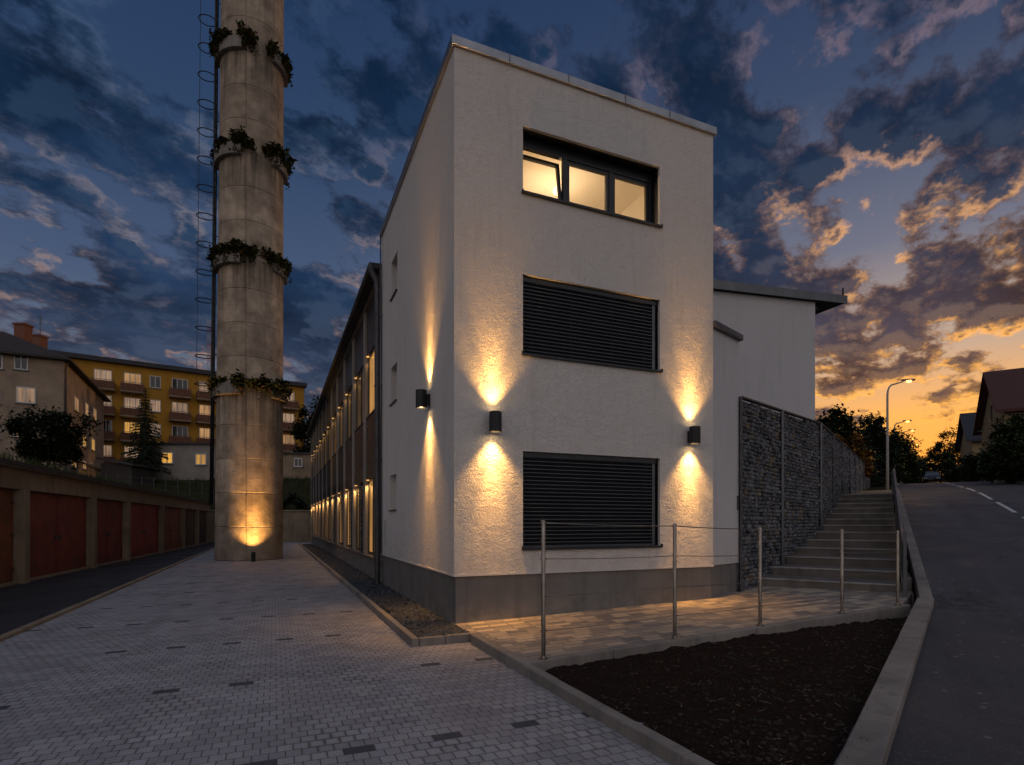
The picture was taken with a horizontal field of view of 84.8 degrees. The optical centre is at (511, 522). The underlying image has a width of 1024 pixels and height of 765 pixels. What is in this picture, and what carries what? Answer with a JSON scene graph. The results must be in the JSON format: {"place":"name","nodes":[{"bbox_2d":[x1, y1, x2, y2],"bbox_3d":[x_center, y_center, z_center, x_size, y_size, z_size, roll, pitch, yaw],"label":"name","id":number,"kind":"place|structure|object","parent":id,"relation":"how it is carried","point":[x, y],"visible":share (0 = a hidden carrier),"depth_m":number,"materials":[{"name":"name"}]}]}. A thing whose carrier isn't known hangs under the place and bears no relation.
{"place":"outdoors","nodes":[
{"label":"outdoors","id":0,"kind":"place"},
{"bbox_2d":[0,542,214,634],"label":"asphalt strip","id":1,"kind":"object","parent":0,"point":[26,603],"visible":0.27,"depth_m":12.93,"materials":[{"name":"grey asphalt"}]},
{"bbox_2d":[154,478,310,509],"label":"terrain","id":2,"kind":"structure","parent":0,"point":[168,488],"depth_m":49.51,"materials":[{"name":"plant"}]},
{"bbox_2d":[0,315,110,477],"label":"beige house","id":3,"kind":"structure","parent":2,"relation":"on","point":[34,370],"depth_m":44.77,"materials":[{"name":"brown paint"}]},
{"bbox_2d":[12,356,28,370],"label":"window","id":4,"kind":"structure","parent":3,"relation":"in","point":[20,363],"depth_m":43.75,"materials":[{"name":"glass"}]},
{"bbox_2d":[14,386,35,404],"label":"window","id":5,"kind":"structure","parent":3,"relation":"in","point":[23,394],"depth_m":43.89,"materials":[{"name":"grey"}]},
{"bbox_2d":[74,395,79,413],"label":"window","id":6,"kind":"structure","parent":3,"relation":"in","point":[76,401],"depth_m":48.80,"materials":[{"name":"grey"}]},
{"bbox_2d":[96,457,158,487],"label":"shed","id":7,"kind":"structure","parent":2,"relation":"on","point":[123,470],"depth_m":47.00,"materials":[{"name":"concrete"}]},
{"bbox_2d":[120,386,171,474],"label":"fir tree","id":8,"kind":"object","parent":2,"relation":"on","point":[145,454],"visible":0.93,"depth_m":49.74,"materials":[{"name":"green plant"}]},
{"bbox_2d":[105,473,213,506],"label":"wire fence","id":9,"kind":"object","parent":2,"relation":"on","point":[165,485],"visible":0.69,"depth_m":44.47,"materials":[{"name":"metal"}]},
{"bbox_2d":[51,350,306,462],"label":"apartment block","id":10,"kind":"structure","parent":2,"relation":"on","point":[178,398],"depth_m":65.70,"materials":[{"name":"yellow paint"}]},
{"bbox_2d":[94,369,111,380],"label":"window","id":11,"kind":"structure","parent":10,"relation":"in","point":[98,373],"depth_m":62.98,"materials":[{"name":"grey"}]},
{"bbox_2d":[104,420,111,430],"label":"window","id":12,"kind":"structure","parent":10,"relation":"in","point":[107,423],"depth_m":63.21,"materials":[{"name":"glass"}]},
{"bbox_2d":[104,445,111,456],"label":"window","id":13,"kind":"structure","parent":10,"relation":"in","point":[107,448],"depth_m":63.21,"materials":[{"name":"grey"}]},
{"bbox_2d":[124,421,139,432],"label":"window","id":14,"kind":"structure","parent":10,"relation":"in","point":[127,426],"depth_m":64.27,"materials":[{"name":"yellow"}]},
{"bbox_2d":[124,372,140,383],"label":"window","id":15,"kind":"structure","parent":10,"relation":"in","point":[128,377],"depth_m":64.47,"materials":[{"name":"grey"}]},
{"bbox_2d":[124,397,140,407],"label":"window","id":16,"kind":"structure","parent":10,"relation":"in","point":[131,402],"depth_m":64.42,"materials":[{"name":"grey"}]},
{"bbox_2d":[149,375,160,388],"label":"window","id":17,"kind":"structure","parent":10,"relation":"in","point":[155,381],"depth_m":65.66,"materials":[{"name":"glass"}]},
{"bbox_2d":[150,399,161,412],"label":"window","id":18,"kind":"structure","parent":10,"relation":"in","point":[156,405],"depth_m":65.73,"materials":[{"name":"grey"}]},
{"bbox_2d":[150,423,161,436],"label":"window","id":19,"kind":"structure","parent":10,"relation":"in","point":[158,426],"depth_m":65.78,"materials":[{"name":"grey"}]},
{"bbox_2d":[172,378,187,389],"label":"window","id":20,"kind":"structure","parent":10,"relation":"in","point":[181,383],"depth_m":67.01,"materials":[{"name":"glass"}]},
{"bbox_2d":[172,402,187,412],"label":"window","id":21,"kind":"structure","parent":10,"relation":"in","point":[176,406],"depth_m":67.07,"materials":[{"name":"grey"}]},
{"bbox_2d":[172,425,187,436],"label":"window","id":22,"kind":"structure","parent":10,"relation":"in","point":[176,430],"depth_m":67.01,"materials":[{"name":"glass"}]},
{"bbox_2d":[199,404,209,414],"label":"window","id":23,"kind":"structure","parent":10,"relation":"in","point":[205,409],"depth_m":68.41,"materials":[{"name":"grey"}]},
{"bbox_2d":[199,427,209,437],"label":"window","id":24,"kind":"structure","parent":10,"relation":"in","point":[203,432],"depth_m":68.41,"materials":[{"name":"grey"}]},
{"bbox_2d":[283,413,294,422],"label":"window","id":25,"kind":"structure","parent":10,"relation":"in","point":[290,417],"depth_m":73.72,"materials":[{"name":"grey"}]},
{"bbox_2d":[283,434,294,444],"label":"window","id":26,"kind":"structure","parent":10,"relation":"in","point":[287,439],"depth_m":73.72,"materials":[{"name":"grey"}]},
{"bbox_2d":[143,474,310,509],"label":"weeds","id":27,"kind":"object","parent":2,"relation":"on","point":[286,477],"visible":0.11,"depth_m":49.69,"materials":[{"name":"green plant"}]},
{"bbox_2d":[149,443,310,479],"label":"outbuilding","id":28,"kind":"structure","parent":2,"relation":"on","point":[185,461],"depth_m":51.00,"materials":[{"name":"paint"}]},
{"bbox_2d":[161,452,173,464],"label":"window","id":29,"kind":"structure","parent":28,"relation":"in","point":[169,461],"depth_m":50.98,"materials":[{"name":"yellow"}]},
{"bbox_2d":[194,454,207,465],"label":"window","id":30,"kind":"structure","parent":28,"relation":"in","point":[200,459],"depth_m":50.98,"materials":[{"name":"yellow"}]},
{"bbox_2d":[293,458,302,467],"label":"window","id":31,"kind":"structure","parent":28,"relation":"in","point":[297,461],"depth_m":51.24,"materials":[{"name":"grey metal"}]},
{"bbox_2d":[283,491,310,509],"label":"bush","id":32,"kind":"object","parent":2,"relation":"on","point":[294,499],"visible":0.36,"depth_m":45.56,"materials":[{"name":"green plant"}]},
{"bbox_2d":[288,394,318,451],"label":"tree","id":33,"kind":"object","parent":2,"relation":"on","point":[299,430],"visible":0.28,"depth_m":60.74,"materials":[{"name":"green plant"}]},
{"bbox_2d":[0,542,872,764],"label":"paving","id":34,"kind":"structure","parent":0,"point":[297,654],"depth_m":5.03,"materials":[{"name":"grey stone"}]},
{"bbox_2d":[194,0,287,560],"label":"chimney","id":35,"kind":"object","parent":34,"relation":"on","point":[248,472],"visible":0.87,"depth_m":21.90,"materials":[{"name":"concrete"}]},
{"bbox_2d":[207,318,210,370],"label":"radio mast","id":36,"kind":"object","parent":35,"relation":"attached to","point":[208,344],"visible":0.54,"depth_m":149.62,"materials":[{"name":"metal"}]},
{"bbox_2d":[205,368,292,403],"bbox_3d":[-10.352,-5.282,22.259,3.280,1.202,2.035,0,0,-25],"label":"ledge plant","id":37,"kind":"object","parent":35,"relation":"on","point":[281,385],"visible":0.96,"depth_m":21.79,"materials":[{"name":"green plant"}]},
{"bbox_2d":[206,237,293,282],"bbox_3d":[-10.452,-10.397,22.367,3.282,1.122,2.064,0,0,-25],"label":"ledge plant","id":38,"kind":"object","parent":35,"relation":"on","point":[234,246],"visible":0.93,"depth_m":21.72,"materials":[{"name":"green plant"}]},
{"bbox_2d":[208,19,293,87],"bbox_3d":[-10.397,-18.688,22.326,3.246,1.208,2.131,0,0,-20],"label":"ledge plant","id":39,"kind":"object","parent":35,"relation":"on","point":[248,35],"visible":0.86,"depth_m":21.75,"materials":[{"name":"green plant"}]},
{"bbox_2d":[209,125,297,190],"bbox_3d":[-10.291,-14.593,22.439,3.286,1.170,2.117,0,0,-26],"label":"ledge plant","id":40,"kind":"object","parent":35,"relation":"on","point":[242,137],"visible":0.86,"depth_m":21.98,"materials":[{"name":"green plant"}]},
{"bbox_2d":[545,605,919,764],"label":"soil bed","id":41,"kind":"object","parent":34,"relation":"on","point":[593,685],"visible":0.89,"depth_m":4.92,"materials":[{"name":"brown soil"}]},
{"bbox_2d":[556,620,902,764],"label":"wood chips","id":42,"kind":"object","parent":41,"relation":"on","point":[765,692],"visible":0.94,"depth_m":4.53,"materials":[{"name":"wood"}]},
{"label":"gravel bed","id":43,"kind":"structure","parent":34,"relation":"on","visible":0},
{"bbox_2d":[304,545,468,636],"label":"gravel","id":44,"kind":"structure","parent":43,"relation":"on","point":[417,620],"depth_m":9.70,"materials":[{"name":"grey gravel"}]},
{"bbox_2d":[0,0,1023,474],"label":"sky","id":45,"kind":"structure","parent":0,"point":[873,150],"materials":[{"name":"blue"}]},
{"bbox_2d":[852,490,891,493],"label":"path","id":46,"kind":"structure","parent":0,"point":[877,492],"depth_m":24.06,"materials":[{"name":"concrete"}]},
{"bbox_2d":[865,485,894,512],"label":"terrain","id":47,"kind":"structure","parent":0,"point":[877,488],"depth_m":32.79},
{"bbox_2d":[815,403,885,463],"bbox_3d":[19.524,-4.269,33.837,4.774,5.631,5.096,0,0,0],"label":"tree","id":48,"kind":"object","parent":47,"relation":"on","point":[834,423],"visible":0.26,"depth_m":32.96,"materials":[{"name":"green plant"}]},
{"bbox_2d":[835,430,878,478],"bbox_3d":[18.576,-3.144,30.980,3.102,3.865,2.419,0,0,0],"label":"tree","id":49,"kind":"object","parent":47,"relation":"on","point":[865,456],"visible":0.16,"depth_m":30.39,"materials":[{"name":"green plant"}]},
{"bbox_2d":[852,426,893,497],"bbox_3d":[22.607,-4.060,37.154,4.136,5.097,4.770,0,0,0],"label":"fir tree","id":50,"kind":"object","parent":47,"relation":"on","point":[875,483],"visible":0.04,"depth_m":36.10,"materials":[{"name":"green plant"}]},
{"bbox_2d":[872,451,897,484],"bbox_3d":[25.628,-3.599,40.777,4.476,3.502,4.791,0,0,0],"label":"bush","id":51,"kind":"object","parent":47,"relation":"on","point":[892,462],"visible":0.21,"depth_m":39.24,"materials":[{"name":"green plant"}]},
{"bbox_2d":[854,410,916,484],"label":"tree","id":52,"kind":"object","parent":47,"relation":"on","point":[877,428],"visible":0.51,"depth_m":42.65,"materials":[{"name":"green plant"}]},
{"bbox_2d":[886,379,915,489],"bbox_3d":[19.790,-4.324,28.600,1.452,5.980,0.240,0,0,0],"label":"street lamp","id":53,"kind":"object","parent":47,"relation":"on","point":[887,435],"visible":0.95,"depth_m":28.56,"materials":[{"name":"grey metal"}]},
{"bbox_2d":[889,432,924,482],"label":"tree","id":54,"kind":"object","parent":47,"relation":"on","point":[915,462],"visible":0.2,"depth_m":58.48,"materials":[{"name":"green plant"}]},
{"bbox_2d":[904,441,930,481],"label":"tree","id":55,"kind":"object","parent":47,"relation":"on","point":[922,469],"visible":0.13,"depth_m":68.38,"materials":[{"name":"green plant"}]},
{"bbox_2d":[924,442,956,482],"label":"tree","id":56,"kind":"object","parent":47,"relation":"on","point":[943,480],"visible":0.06,"depth_m":91.69,"materials":[{"name":"green plant"}]},
{"bbox_2d":[886,481,1023,764],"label":"road","id":57,"kind":"structure","parent":0,"point":[964,703],"depth_m":6.71,"materials":[{"name":"grey asphalt"}]},
{"bbox_2d":[922,471,941,482],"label":"parked car","id":58,"kind":"object","parent":57,"relation":"on","point":[932,477],"visible":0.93,"depth_m":62.74,"materials":[{"name":"paint"}]},
{"bbox_2d":[922,427,959,478],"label":"tree","id":59,"kind":"object","parent":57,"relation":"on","point":[937,454],"visible":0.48,"depth_m":78.69,"materials":[{"name":"green plant"}]},
{"bbox_2d":[941,457,967,481],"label":"bush","id":60,"kind":"object","parent":57,"relation":"on","point":[951,474],"visible":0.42,"depth_m":66.37,"materials":[{"name":"green plant"}]},
{"bbox_2d":[947,483,1023,517],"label":"road marking","id":61,"kind":"structure","parent":57,"relation":"on","point":[1002,505],"depth_m":20.22,"materials":[{"name":"paint"}]},
{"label":"pavement","id":62,"kind":"structure","parent":0,"visible":0},
{"bbox_2d":[958,449,1002,481],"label":"bush","id":63,"kind":"object","parent":62,"relation":"on","point":[968,464],"visible":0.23,"depth_m":42.36,"materials":[{"name":"green plant"}]},
{"bbox_2d":[1007,412,1023,479],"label":"tree","id":64,"kind":"object","parent":62,"relation":"on","point":[1020,419],"visible":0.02,"depth_m":33.23,"materials":[{"name":"green plant"}]},
{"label":"verge","id":65,"kind":"structure","parent":0,"visible":0},
{"bbox_2d":[954,412,981,478],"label":"gabled house","id":66,"kind":"structure","parent":65,"relation":"on","point":[966,442],"depth_m":69.03,"materials":[{"name":"paint"}]},
{"bbox_2d":[973,368,1023,451],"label":"gabled house","id":67,"kind":"structure","parent":65,"relation":"on","point":[1001,392],"depth_m":46.88,"materials":[{"name":"red tile"}]},
{"bbox_2d":[975,411,1023,483],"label":"tree","id":68,"kind":"object","parent":65,"relation":"on","point":[1003,446],"visible":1,"depth_m":30.45,"materials":[{"name":"green plant"}]},
{"label":"ground","id":69,"kind":"structure","parent":0,"visible":0},
{"bbox_2d":[0,458,210,587],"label":"garage row","id":70,"kind":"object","parent":69,"relation":"on","point":[54,522],"visible":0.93,"depth_m":17.54,"materials":[{"name":"concrete"}]},
{"bbox_2d":[0,489,13,583],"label":"door","id":71,"kind":"structure","parent":70,"relation":"in","point":[6,496],"depth_m":13.36,"materials":[{"name":"metal"}]},
{"bbox_2d":[30,492,57,577],"bbox_3d":[-12.660,0.330,15.040,0.100,2.220,2.240,0,0,-20],"label":"door","id":72,"kind":"structure","parent":70,"relation":"in","point":[43,507],"depth_m":15.26,"materials":[{"name":"metal"}]},
{"bbox_2d":[57,495,86,571],"bbox_3d":[-13.444,0.330,17.156,0.100,2.220,2.240,0,0,-20],"label":"door","id":73,"kind":"structure","parent":70,"relation":"in","point":[71,511],"depth_m":17.09,"materials":[{"name":"metal"}]},
{"bbox_2d":[97,500,107,563],"bbox_3d":[-14.255,0.330,19.350,0.100,2.220,1.750,0,0,-20],"label":"door","id":74,"kind":"structure","parent":70,"relation":"in","point":[102,534],"depth_m":19.62,"materials":[{"name":"metal"}]},
{"bbox_2d":[107,501,122,561],"bbox_3d":[-14.868,0.330,21.006,0.100,2.220,1.750,0,0,-20],"label":"door","id":75,"kind":"structure","parent":70,"relation":"in","point":[114,509],"depth_m":20.96,"materials":[{"name":"metal"}]},
{"bbox_2d":[131,503,143,556],"bbox_3d":[-15.752,0.330,23.402,0.100,2.220,2.670,0,0,-20],"label":"door","id":76,"kind":"structure","parent":70,"relation":"in","point":[137,532],"depth_m":23.71,"materials":[{"name":"metal"}]},
{"bbox_2d":[143,505,158,554],"bbox_3d":[-16.686,0.330,25.921,0.100,2.220,2.670,0,0,-20],"label":"door","id":77,"kind":"structure","parent":70,"relation":"in","point":[150,513],"depth_m":25.86,"materials":[{"name":"metal"}]},
{"bbox_2d":[165,507,170,549],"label":"door","id":78,"kind":"structure","parent":70,"relation":"in","point":[167,509],"depth_m":29.07,"materials":[{"name":"metal"}]},
{"bbox_2d":[170,508,179,548],"bbox_3d":[-18.481,0.330,30.774,0.100,2.220,2.320,0,0,-20],"label":"door","id":79,"kind":"structure","parent":70,"relation":"in","point":[174,512],"depth_m":30.64,"materials":[{"name":"metal"}]},
{"bbox_2d":[185,509,188,545],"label":"door","id":80,"kind":"structure","parent":70,"relation":"in","point":[186,510],"depth_m":33.76,"materials":[{"name":"metal"}]},
{"bbox_2d":[188,509,194,545],"bbox_3d":[-20.112,0.330,35.182,0.100,2.220,2.120,0,0,-20],"label":"door","id":81,"kind":"structure","parent":70,"relation":"in","point":[191,513],"depth_m":35.25,"materials":[{"name":"metal"}]},
{"bbox_2d":[199,511,200,543],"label":"door","id":82,"kind":"structure","parent":70,"relation":"in","point":[199,511],"depth_m":37.94,"materials":[{"name":"metal"}]},
{"bbox_2d":[201,511,205,542],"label":"door","id":83,"kind":"structure","parent":70,"relation":"in","point":[203,513],"depth_m":39.44,"materials":[{"name":"metal"}]},
{"bbox_2d":[0,547,214,641],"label":"kerb","id":84,"kind":"structure","parent":69,"relation":"on","point":[15,632],"depth_m":9.70,"materials":[{"name":"concrete"}]},
{"bbox_2d":[210,510,310,541],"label":"retaining wall","id":85,"kind":"structure","parent":69,"relation":"on","point":[296,525],"depth_m":42.10,"materials":[{"name":"concrete"}]},
{"bbox_2d":[299,543,469,646],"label":"kerb","id":86,"kind":"structure","parent":69,"relation":"on","point":[406,635],"depth_m":7.62,"materials":[{"name":"concrete"}]},
{"bbox_2d":[306,34,846,623],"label":"white building","id":87,"kind":"structure","parent":69,"relation":"on","point":[568,306],"depth_m":8.80,"materials":[{"name":"paint"}]},
{"bbox_2d":[323,433,325,467],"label":"wing window","id":88,"kind":"structure","parent":87,"relation":"in","point":[325,433],"depth_m":28.22,"materials":[{"name":"grey"}]},
{"bbox_2d":[327,424,330,462],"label":"wing window","id":89,"kind":"structure","parent":87,"relation":"in","point":[329,429],"depth_m":26.18,"materials":[{"name":"grey"}]},
{"bbox_2d":[332,415,335,456],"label":"wing window","id":90,"kind":"structure","parent":87,"relation":"in","point":[334,420],"depth_m":24.01,"materials":[{"name":"grey"}]},
{"bbox_2d":[333,495,335,541],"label":"wing window","id":91,"kind":"structure","parent":87,"relation":"in","point":[335,495],"depth_m":24.10,"materials":[{"name":"yellow"}]},
{"bbox_2d":[338,403,342,450],"bbox_3d":[-6.332,-3.622,20.955,0.120,1.673,2.083,0,0,-23],"label":"wing window","id":92,"kind":"structure","parent":87,"relation":"in","point":[341,407],"depth_m":21.51,"materials":[{"name":"grey"}]},
{"bbox_2d":[339,492,342,544],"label":"wing window","id":93,"kind":"structure","parent":87,"relation":"in","point":[342,492],"depth_m":21.84,"materials":[{"name":"yellow"}]},
{"bbox_2d":[345,387,351,442],"bbox_3d":[-5.386,-3.622,18.720,0.120,1.673,2.083,0,0,-23],"label":"wing window","id":94,"kind":"structure","parent":87,"relation":"in","point":[349,396],"depth_m":19.23,"materials":[{"name":"grey"}]},
{"bbox_2d":[347,488,351,546],"bbox_3d":[-5.563,-0.149,19.217,0.060,1.979,1.031,0,0,-23],"label":"wing window","id":95,"kind":"structure","parent":87,"relation":"in","point":[350,488],"depth_m":19.49,"materials":[{"name":"yellow"}]},
{"bbox_2d":[354,368,362,432],"bbox_3d":[-4.438,-3.622,16.485,0.120,1.673,2.083,0,0,-23],"label":"wing window","id":96,"kind":"structure","parent":87,"relation":"in","point":[359,381],"depth_m":16.98,"materials":[{"name":"grey"}]},
{"bbox_2d":[356,484,362,550],"bbox_3d":[-4.616,-0.149,16.982,0.060,1.979,1.031,0,0,-23],"label":"wing window","id":97,"kind":"structure","parent":87,"relation":"in","point":[357,487],"depth_m":17.18,"materials":[{"name":"yellow"}]},
{"bbox_2d":[366,349,373,418],"bbox_3d":[-3.461,-3.622,14.178,0.120,1.673,2.241,0,0,-23],"label":"wing window","id":98,"kind":"structure","parent":87,"relation":"in","point":[371,358],"depth_m":14.88,"materials":[{"name":"yellow"}]},
{"bbox_2d":[368,478,372,554],"bbox_3d":[-3.655,-0.149,14.713,0.060,1.979,1.107,0,0,-23],"label":"wing window","id":99,"kind":"structure","parent":87,"relation":"in","point":[370,483],"depth_m":15.04,"materials":[{"name":"yellow"}]},
{"bbox_2d":[416,389,429,408],"bbox_3d":[-1.405,-1.937,8.833,0.224,0.282,0.175,0,0,-23],"label":"wall lamp","id":100,"kind":"object","parent":87,"relation":"attached to","point":[422,399],"visible":1,"depth_m":8.76,"materials":[{"name":"black metal"}]},
{"bbox_2d":[489,411,501,432],"bbox_3d":[-0.239,-1.390,7.788,0.175,0.282,0.224,0,0,-23],"label":"wall lamp","id":101,"kind":"object","parent":87,"relation":"attached to","point":[495,421],"visible":1,"depth_m":7.70,"materials":[{"name":"black metal"}]},
{"bbox_2d":[523,137,651,221],"bbox_3d":[1.154,-5.234,8.816,2.400,0.945,0.180,0,0,-23],"label":"window","id":102,"kind":"structure","parent":87,"relation":"in","point":[611,171],"depth_m":8.75,"materials":[{"name":"black metal"}]},
{"bbox_2d":[687,426,700,444],"bbox_3d":[2.964,-1.414,9.145,0.175,0.282,0.224,0,0,-23],"label":"wall lamp","id":103,"kind":"object","parent":87,"relation":"attached to","point":[693,435],"visible":1,"depth_m":9.06,"materials":[{"name":"black metal"}]},
{"bbox_2d":[451,586,911,658],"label":"terrace","id":104,"kind":"structure","parent":69,"relation":"on","point":[520,636],"depth_m":7.74,"materials":[{"name":"beige stone"}]},
{"bbox_2d":[892,469,906,596],"bbox_3d":[10.608,-0.401,15.495,0.050,3.241,15.250,0,0,34],"label":"stair railing","id":105,"kind":"object","parent":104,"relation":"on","point":[902,545],"visible":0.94,"depth_m":10.73,"materials":[{"name":"grey metal"}]},
{"bbox_2d":[470,604,910,764],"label":"kerb","id":106,"kind":"structure","parent":69,"relation":"on","point":[667,750],"depth_m":5.81,"materials":[{"name":"grey concrete"}]},
{"bbox_2d":[538,520,901,659],"bbox_3d":[3.024,0.680,7.012,6.136,1.403,0.109,0,0,-26],"label":"wire railing","id":107,"kind":"object","parent":106,"relation":"on","point":[674,586],"visible":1,"depth_m":6.50,"materials":[{"name":"metal"}]},
{"bbox_2d":[737,396,869,591],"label":"stone basket wall","id":108,"kind":"structure","parent":69,"relation":"on","point":[799,474],"depth_m":11.94,"materials":[{"name":"stone"}]},
{"bbox_2d":[757,493,913,606],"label":"staircase","id":109,"kind":"structure","parent":69,"relation":"on","point":[861,513],"depth_m":12.07,"materials":[{"name":"grey concrete"}]},
{"bbox_2d":[836,483,933,764],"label":"kerb","id":110,"kind":"structure","parent":69,"relation":"on","point":[876,725],"depth_m":4.62,"materials":[{"name":"grey concrete"}]},
{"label":"grass bank","id":111,"kind":"structure","parent":0,"visible":0},
{"bbox_2d":[0,400,102,468],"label":"shrub","id":112,"kind":"object","parent":111,"relation":"on","point":[52,425],"visible":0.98,"depth_m":30.50,"materials":[{"name":"green plant"}]},
{"bbox_2d":[0,448,208,501],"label":"grass","id":113,"kind":"structure","parent":111,"relation":"on","point":[3,455],"depth_m":17.46,"materials":[{"name":"plant"}]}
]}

